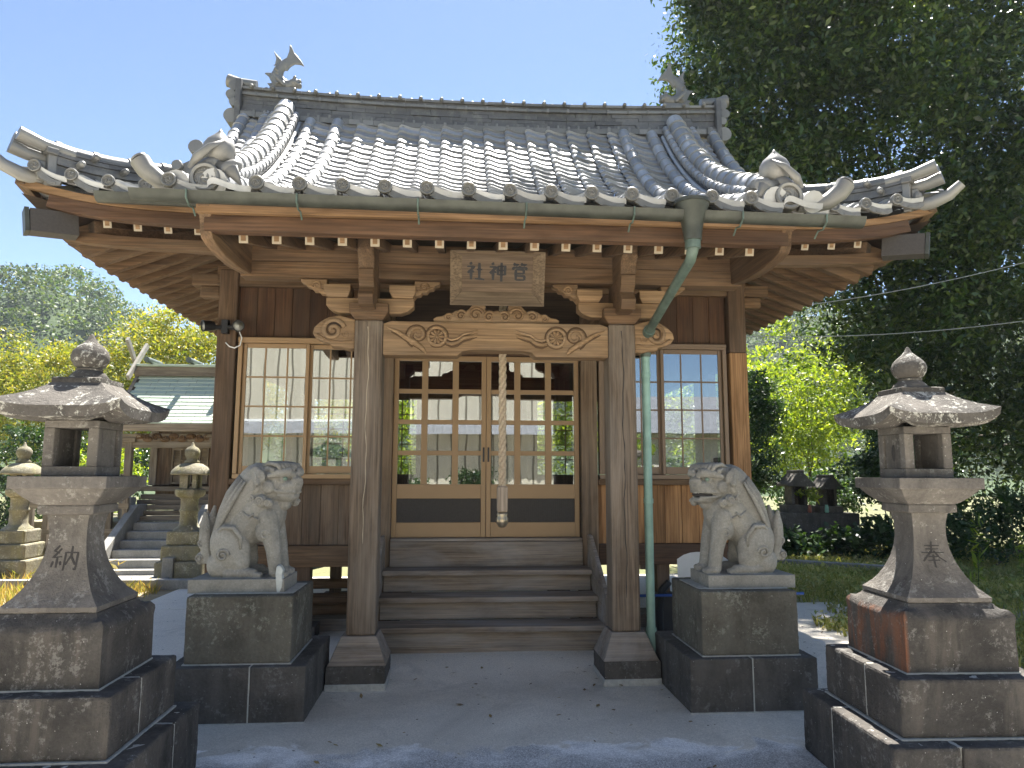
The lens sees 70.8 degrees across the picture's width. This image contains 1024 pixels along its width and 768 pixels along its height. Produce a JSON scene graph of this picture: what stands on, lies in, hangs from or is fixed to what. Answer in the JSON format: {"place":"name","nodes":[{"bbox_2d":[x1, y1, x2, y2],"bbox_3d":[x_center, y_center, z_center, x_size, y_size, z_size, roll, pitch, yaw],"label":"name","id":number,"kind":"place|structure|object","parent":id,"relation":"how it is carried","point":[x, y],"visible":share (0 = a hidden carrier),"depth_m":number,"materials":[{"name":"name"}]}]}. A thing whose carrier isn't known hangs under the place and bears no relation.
{"place":"outdoors","nodes":[
{"label":"outdoors","id":0,"kind":"place"},
{"bbox_2d":[3,577,174,603],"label":"dry yard","id":1,"kind":"structure","parent":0,"point":[152,596],"depth_m":8.99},
{"bbox_2d":[0,442,44,578],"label":"stone lantern","id":2,"kind":"object","parent":1,"relation":"on","point":[22,549],"visible":0.74,"depth_m":10.58,"materials":[{"name":"grey stone"}]},
{"bbox_2d":[28,498,129,550],"bbox_3d":[-6.880,2.364,11.405,1.550,1.120,0.090,1,-7,-4],"label":"shrine fence","id":3,"kind":"object","parent":1,"relation":"on","point":[124,506],"visible":0.02,"depth_m":11.39,"materials":[{"name":"stone"}]},
{"bbox_2d":[0,568,160,605],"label":"dry grass","id":4,"kind":"structure","parent":1,"relation":"on","point":[7,596],"depth_m":9.17,"materials":[{"name":"yellow plant"}]},
{"bbox_2d":[0,578,191,590],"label":"stone kerb","id":5,"kind":"structure","parent":1,"relation":"on","point":[170,584],"depth_m":9.43,"materials":[{"name":"grey stone"}]},
{"bbox_2d":[109,559,126,571],"bbox_3d":[-5.132,2.420,9.219,0.351,0.473,0.306,1,-7,-4],"label":"tall weed","id":6,"kind":"object","parent":1,"relation":"on","point":[114,566],"visible":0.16,"depth_m":9.26,"materials":[{"name":"yellow plant"}]},
{"bbox_2d":[104,497,207,578],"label":"stone staircase","id":7,"kind":"structure","parent":1,"relation":"on","point":[133,542],"depth_m":11.02,"materials":[{"name":"grey stone"}]},
{"bbox_2d":[154,442,209,578],"bbox_3d":[-4.755,1.842,10.626,0.660,1.970,0.660,1,-7,-4],"label":"stone lantern","id":8,"kind":"object","parent":1,"relation":"on","point":[181,545],"visible":0.91,"depth_m":10.44,"materials":[{"name":"grey stone"}]},
{"bbox_2d":[151,574,677,609],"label":"ground","id":9,"kind":"structure","parent":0,"point":[175,600],"depth_m":8.92,"materials":[{"name":"concrete"}]},
{"bbox_2d":[0,288,1023,495],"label":"hill","id":10,"kind":"structure","parent":0,"point":[82,334],"depth_m":99.16,"materials":[{"name":"green plant"}]},
{"bbox_2d":[0,262,1023,474],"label":"hill forest","id":11,"kind":"object","parent":10,"relation":"on","point":[53,281],"visible":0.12,"depth_m":100.85,"materials":[{"name":"green plant"}]},
{"bbox_2d":[0,496,1023,576],"bbox_3d":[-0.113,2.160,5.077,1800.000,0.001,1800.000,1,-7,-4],"label":"ground","id":12,"kind":"structure","parent":0,"point":[321,571],"depth_m":27.28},
{"bbox_2d":[0,419,153,529],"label":"hedge shrub","id":13,"kind":"object","parent":12,"relation":"on","point":[36,439],"visible":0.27,"depth_m":15.82,"materials":[{"name":"green plant"}]},
{"bbox_2d":[0,319,164,522],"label":"yellowing tree","id":14,"kind":"object","parent":12,"relation":"on","point":[15,375],"visible":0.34,"depth_m":21.49,"materials":[{"name":"yellow plant"}]},
{"bbox_2d":[34,513,179,540],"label":"terrace","id":15,"kind":"structure","parent":12,"relation":"on","point":[38,523],"depth_m":11.65,"materials":[{"name":"stone"}]},
{"bbox_2d":[117,337,214,520],"bbox_3d":[-5.745,0.789,12.906,2.160,3.163,1.979,1,-7,-4],"label":"shrine","id":16,"kind":"object","parent":15,"relation":"on","point":[184,393],"visible":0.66,"depth_m":12.55,"materials":[{"name":"grey metal"}]},
{"bbox_2d":[170,448,186,483],"bbox_3d":[-5.916,1.387,12.877,0.310,0.788,0.055,1,-7,-4],"label":"lattice door","id":17,"kind":"structure","parent":16,"relation":"in","point":[178,457],"depth_m":12.87,"materials":[{"name":"brown wood"}]},
{"bbox_2d":[190,448,209,483],"bbox_3d":[-5.587,1.391,12.901,0.310,0.788,0.055,1,-7,-4],"label":"lattice door","id":18,"kind":"structure","parent":16,"relation":"in","point":[203,457],"depth_m":12.90,"materials":[{"name":"brown wood"}]},
{"bbox_2d":[79,440,148,512],"bbox_3d":[-7.776,2.038,13.631,1.966,2.341,1.782,1,-7,-4],"label":"hedge shrub","id":19,"kind":"object","parent":12,"relation":"on","point":[83,460],"visible":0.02,"depth_m":13.61,"materials":[{"name":"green plant"}]},
{"bbox_2d":[60,299,352,483],"bbox_3d":[-8.727,0.789,21.996,9.063,6.982,5.217,2,-7,-16],"label":"yellowing tree","id":20,"kind":"object","parent":12,"relation":"on","point":[170,347],"visible":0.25,"depth_m":21.42,"materials":[{"name":"yellow plant"}]},
{"bbox_2d":[339,400,597,474],"bbox_3d":[-0.687,1.422,18.422,7.281,4.866,3.729,-1,-7,9],"label":"sunlit tree","id":21,"kind":"object","parent":12,"relation":"on","point":[408,468],"visible":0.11,"depth_m":17.89,"materials":[{"name":"green plant"}]},
{"bbox_2d":[664,316,873,490],"bbox_3d":[9.548,1.000,27.089,8.686,7.854,4.803,1,-7,-4],"label":"sunlit tree","id":22,"kind":"object","parent":12,"relation":"on","point":[763,351],"visible":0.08,"depth_m":27.26,"materials":[{"name":"green plant"}]},
{"bbox_2d":[719,332,882,504],"bbox_3d":[8.666,1.175,21.560,5.611,6.084,4.362,1,-7,-4],"label":"sunlit tree","id":23,"kind":"object","parent":12,"relation":"on","point":[793,427],"visible":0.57,"depth_m":21.22,"materials":[{"name":"green plant"}]},
{"bbox_2d":[756,463,873,515],"bbox_3d":[6.032,2.767,16.768,5.726,1.916,2.170,2,-7,-16],"label":"garden shrub","id":24,"kind":"object","parent":12,"relation":"on","point":[848,499],"visible":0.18,"depth_m":16.98,"materials":[{"name":"green plant"}]},
{"bbox_2d":[645,0,1023,526],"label":"evergreen tree","id":25,"kind":"object","parent":12,"relation":"on","point":[848,49],"visible":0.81,"depth_m":14.28,"materials":[{"name":"green plant"}]},
{"bbox_2d":[0,0,1023,433],"label":"sky","id":26,"kind":"structure","parent":0,"point":[123,79],"materials":[{"name":"blue"}]},
{"bbox_2d":[152,602,1022,767],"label":"forecourt","id":27,"kind":"structure","parent":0,"point":[525,725],"depth_m":4.34,"materials":[{"name":"concrete"}]},
{"bbox_2d":[0,334,199,767],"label":"stone lantern","id":28,"kind":"object","parent":27,"relation":"on","point":[87,678],"visible":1,"depth_m":3.21,"materials":[{"name":"grey stone"}]},
{"bbox_2d":[174,581,329,725],"bbox_3d":[-1.722,1.735,4.808,0.870,0.749,0.879,1,-7,-4],"label":"statue pedestal","id":29,"kind":"object","parent":27,"relation":"on","point":[254,658],"visible":0.91,"depth_m":4.45,"materials":[{"name":"stone"}]},
{"bbox_2d":[187,461,303,593],"bbox_3d":[-1.754,0.941,4.848,0.687,0.843,0.398,1,-7,-4],"label":"lion dog statue","id":30,"kind":"object","parent":29,"relation":"on","point":[259,500],"visible":1,"depth_m":4.72,"materials":[{"name":"stone"}]},
{"bbox_2d":[312,615,345,631],"bbox_3d":[-1.968,2.333,7.062,1.300,0.120,0.350,1,-7,-4],"label":"timber plank","id":31,"kind":"object","parent":27,"relation":"on","point":[330,623],"visible":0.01,"depth_m":6.91,"materials":[{"name":"brown wood"}]},
{"bbox_2d":[312,604,346,614],"bbox_3d":[-1.964,2.198,7.029,1.501,0.110,0.105,1,-7,-6],"label":"timber pole","id":32,"kind":"object","parent":31,"relation":"on","point":[329,609],"depth_m":7.01,"materials":[{"name":"brown wood"}]},
{"bbox_2d":[313,592,346,604],"bbox_3d":[-1.860,2.084,7.001,1.601,0.110,0.105,1,-7,-6],"label":"timber pole","id":33,"kind":"object","parent":32,"relation":"on","point":[330,598],"visible":0.31,"depth_m":6.97,"materials":[{"name":"brown wood"}]},
{"bbox_2d":[312,578,347,588],"bbox_3d":[-1.821,1.984,7.168,1.701,0.100,0.095,1,-7,-6],"label":"timber pole","id":34,"kind":"object","parent":33,"relation":"on","point":[331,583],"visible":0.31,"depth_m":7.13,"materials":[{"name":"brown wood"}]},
{"bbox_2d":[0,45,964,691],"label":"shrine hall","id":35,"kind":"structure","parent":27,"relation":"on","point":[310,239],"depth_m":6.53,"materials":[{"name":"brown wood"}]},
{"bbox_2d":[200,319,244,347],"bbox_3d":[-2.718,-0.479,6.785,0.421,0.271,0.179,1,-7,-4],"label":"floodlight","id":36,"kind":"object","parent":35,"relation":"attached to","point":[225,327],"visible":1,"depth_m":6.76,"materials":[{"name":"black metal"}]},
{"bbox_2d":[232,337,352,478],"bbox_3d":[-1.968,0.227,6.891,1.295,1.343,0.112,1,-7,-4],"label":"window","id":37,"kind":"structure","parent":35,"relation":"in","point":[310,344],"depth_m":6.87,"materials":[{"name":"brown wood"}]},
{"bbox_2d":[391,356,485,537],"bbox_3d":[-0.699,0.593,6.968,0.892,1.745,0.049,1,-7,-4],"label":"sliding door","id":38,"kind":"structure","parent":35,"relation":"in","point":[422,510],"depth_m":6.91,"materials":[{"name":"brown wood"}]},
{"bbox_2d":[450,250,545,306],"bbox_3d":[-0.108,-0.781,5.327,0.696,0.400,0.079,1,12,-4],"label":"name board","id":39,"kind":"object","parent":35,"relation":"hanging from","point":[493,278],"visible":0.99,"depth_m":5.33,"materials":[{"name":"brown wood"}]},
{"bbox_2d":[496,306,507,527],"bbox_3d":[-0.076,0.207,5.830,0.096,1.875,0.096,1,-7,-4],"label":"bell rope","id":40,"kind":"object","parent":35,"relation":"hanging from","point":[502,505],"visible":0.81,"depth_m":5.77,"materials":[{"name":"beige fabric"}]},
{"bbox_2d":[486,357,579,536],"bbox_3d":[0.202,0.603,7.035,0.907,1.745,0.049,1,-7,-4],"label":"sliding door","id":41,"kind":"structure","parent":35,"relation":"in","point":[547,509],"depth_m":6.98,"materials":[{"name":"brown wood"}]},
{"bbox_2d":[597,344,729,478],"bbox_3d":[1.497,0.267,7.149,1.295,1.343,0.112,1,-7,-4],"label":"window","id":42,"kind":"structure","parent":35,"relation":"in","point":[719,350],"depth_m":7.15,"materials":[{"name":"brown wood"}]},
{"bbox_2d":[640,592,803,596],"bbox_3d":[1.757,1.931,6.603,1.852,0.046,0.026,0,-7,-2],"label":"blue pole","id":43,"kind":"object","parent":35,"relation":"attached to","point":[670,595],"visible":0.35,"depth_m":6.58,"materials":[{"name":"paint"}]},
{"bbox_2d":[746,321,1022,336],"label":"overhead wire","id":44,"kind":"object","parent":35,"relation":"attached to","point":[876,334],"visible":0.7,"depth_m":12.19,"materials":[{"name":"black metal"}]},
{"bbox_2d":[812,262,1023,304],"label":"overhead wire","id":45,"kind":"object","parent":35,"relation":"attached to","point":[917,286],"visible":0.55,"depth_m":12.14,"materials":[{"name":"black metal"}]},
{"bbox_2d":[314,626,828,767],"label":"fallen leaves","id":46,"kind":"object","parent":27,"relation":"on","point":[361,696],"visible":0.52,"depth_m":4.68,"materials":[{"name":"brown plant"}]},
{"bbox_2d":[655,580,672,630],"bbox_3d":[1.439,2.107,6.867,0.240,0.535,0.506,1,-7,-4],"label":"black bin","id":47,"kind":"object","parent":27,"relation":"on","point":[663,614],"visible":0.54,"depth_m":6.70,"materials":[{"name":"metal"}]},
{"bbox_2d":[655,577,817,713],"bbox_3d":[1.528,1.773,5.050,0.870,0.749,0.880,1,-7,-4],"label":"statue pedestal","id":48,"kind":"object","parent":27,"relation":"on","point":[726,650],"visible":0.89,"depth_m":4.69,"materials":[{"name":"stone"}]},
{"bbox_2d":[687,462,794,587],"bbox_3d":[1.582,0.979,5.099,0.687,0.843,0.395,1,-7,-4],"label":"lion dog statue","id":49,"kind":"object","parent":48,"relation":"on","point":[738,516],"visible":1,"depth_m":4.97,"materials":[{"name":"stone"}]},
{"bbox_2d":[803,347,1023,767],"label":"stone lantern","id":50,"kind":"object","parent":27,"relation":"on","point":[924,669],"visible":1,"depth_m":3.49,"materials":[{"name":"grey stone"}]},
{"bbox_2d":[596,608,645,626],"bbox_3d":[1.473,2.368,7.320,1.200,0.130,0.350,1,-7,-4],"label":"timber plank","id":51,"kind":"object","parent":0,"point":[642,617],"visible":0.01,"depth_m":7.14,"materials":[{"name":"brown wood"}]},
{"bbox_2d":[677,552,727,577],"bbox_3d":[1.657,1.855,6.162,0.454,0.861,0.512,-2,-8,18],"label":"plastic chair","id":52,"kind":"object","parent":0,"point":[686,562],"visible":0.09,"depth_m":6.04,"materials":[{"name":"white plastic"}]},
{"bbox_2d":[669,544,1023,668],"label":"weedy yard","id":53,"kind":"structure","parent":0,"point":[798,601],"depth_m":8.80,"materials":[{"name":"green plant"}]},
{"bbox_2d":[678,367,796,496],"bbox_3d":[4.832,1.498,15.257,2.243,3.860,2.376,6,-9,-40],"label":"round shrub tree","id":54,"kind":"object","parent":53,"relation":"on","point":[766,413],"visible":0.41,"depth_m":14.74,"materials":[{"name":"green plant"}]},
{"bbox_2d":[774,511,859,550],"bbox_3d":[5.849,2.910,14.103,1.650,0.800,0.650,1,-7,-4],"label":"stone block base","id":55,"kind":"object","parent":53,"relation":"on","point":[809,523],"visible":0.2,"depth_m":13.81,"materials":[{"name":"grey stone"}]},
{"bbox_2d":[776,470,815,512],"bbox_3d":[5.569,2.099,14.148,0.573,0.820,0.520,1,-7,-4],"label":"wayside shrine","id":56,"kind":"object","parent":55,"relation":"on","point":[792,481],"visible":1,"depth_m":13.98,"materials":[{"name":"stone"}]},
{"bbox_2d":[808,505,811,512],"bbox_3d":[5.744,2.407,13.911,0.080,0.150,0.080,1,-7,-4],"label":"flower vase","id":57,"kind":"object","parent":55,"relation":"on","point":[809,509],"visible":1,"depth_m":13.88,"materials":[{"name":"red ceramic"}]},
{"bbox_2d":[794,487,823,504],"bbox_3d":[5.772,2.174,13.978,0.578,0.391,0.429,-6,-9,40],"label":"flower bunch","id":58,"kind":"object","parent":57,"relation":"in","point":[811,493],"visible":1,"depth_m":13.93,"materials":[{"name":"green plant"}]},
{"bbox_2d":[808,475,844,512],"bbox_3d":[6.204,2.163,14.239,0.515,0.738,0.520,1,-7,-4],"label":"wayside shrine","id":59,"kind":"object","parent":55,"relation":"on","point":[828,485],"visible":0.85,"depth_m":14.09,"materials":[{"name":"stone"}]},
{"bbox_2d":[825,505,828,512],"bbox_3d":[6.083,2.411,13.936,0.080,0.150,0.080,1,-7,-4],"label":"flower vase","id":60,"kind":"object","parent":55,"relation":"on","point":[826,509],"visible":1,"depth_m":13.91,"materials":[{"name":"teal ceramic"}]},
{"bbox_2d":[777,559,883,569],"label":"stone kerb","id":61,"kind":"structure","parent":53,"relation":"on","point":[827,563],"depth_m":11.48,"materials":[{"name":"grey stone"}]},
{"bbox_2d":[782,511,894,559],"bbox_3d":[5.941,2.843,13.019,3.036,1.198,1.421,-1,-7,10],"label":"garden shrub","id":62,"kind":"object","parent":53,"relation":"on","point":[879,534],"visible":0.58,"depth_m":12.90,"materials":[{"name":"green plant"}]},
{"bbox_2d":[818,430,958,524],"bbox_3d":[7.062,1.831,13.312,2.104,2.719,1.846,1,-7,-4],"label":"garden shrub","id":63,"kind":"object","parent":53,"relation":"on","point":[867,463],"visible":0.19,"depth_m":13.36,"materials":[{"name":"green plant"}]},
{"bbox_2d":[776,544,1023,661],"bbox_3d":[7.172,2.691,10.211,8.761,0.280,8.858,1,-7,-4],"label":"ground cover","id":64,"kind":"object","parent":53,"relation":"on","point":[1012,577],"visible":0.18,"depth_m":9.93,"materials":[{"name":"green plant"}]},
{"bbox_2d":[964,515,993,585],"bbox_3d":[6.199,2.222,9.614,0.307,1.011,0.316,1,-7,-4],"label":"tall weed","id":65,"kind":"object","parent":53,"relation":"on","point":[974,560],"visible":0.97,"depth_m":9.58,"materials":[{"name":"green plant"}]},
{"bbox_2d":[946,480,1023,566],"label":"garden shrub","id":66,"kind":"object","parent":53,"relation":"on","point":[1009,510],"visible":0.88,"depth_m":12.08,"materials":[{"name":"green plant"}]},
{"bbox_2d":[1008,530,1023,578],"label":"tall weed","id":67,"kind":"object","parent":53,"relation":"on","point":[1021,549],"visible":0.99,"depth_m":9.86,"materials":[{"name":"green plant"}]}
]}

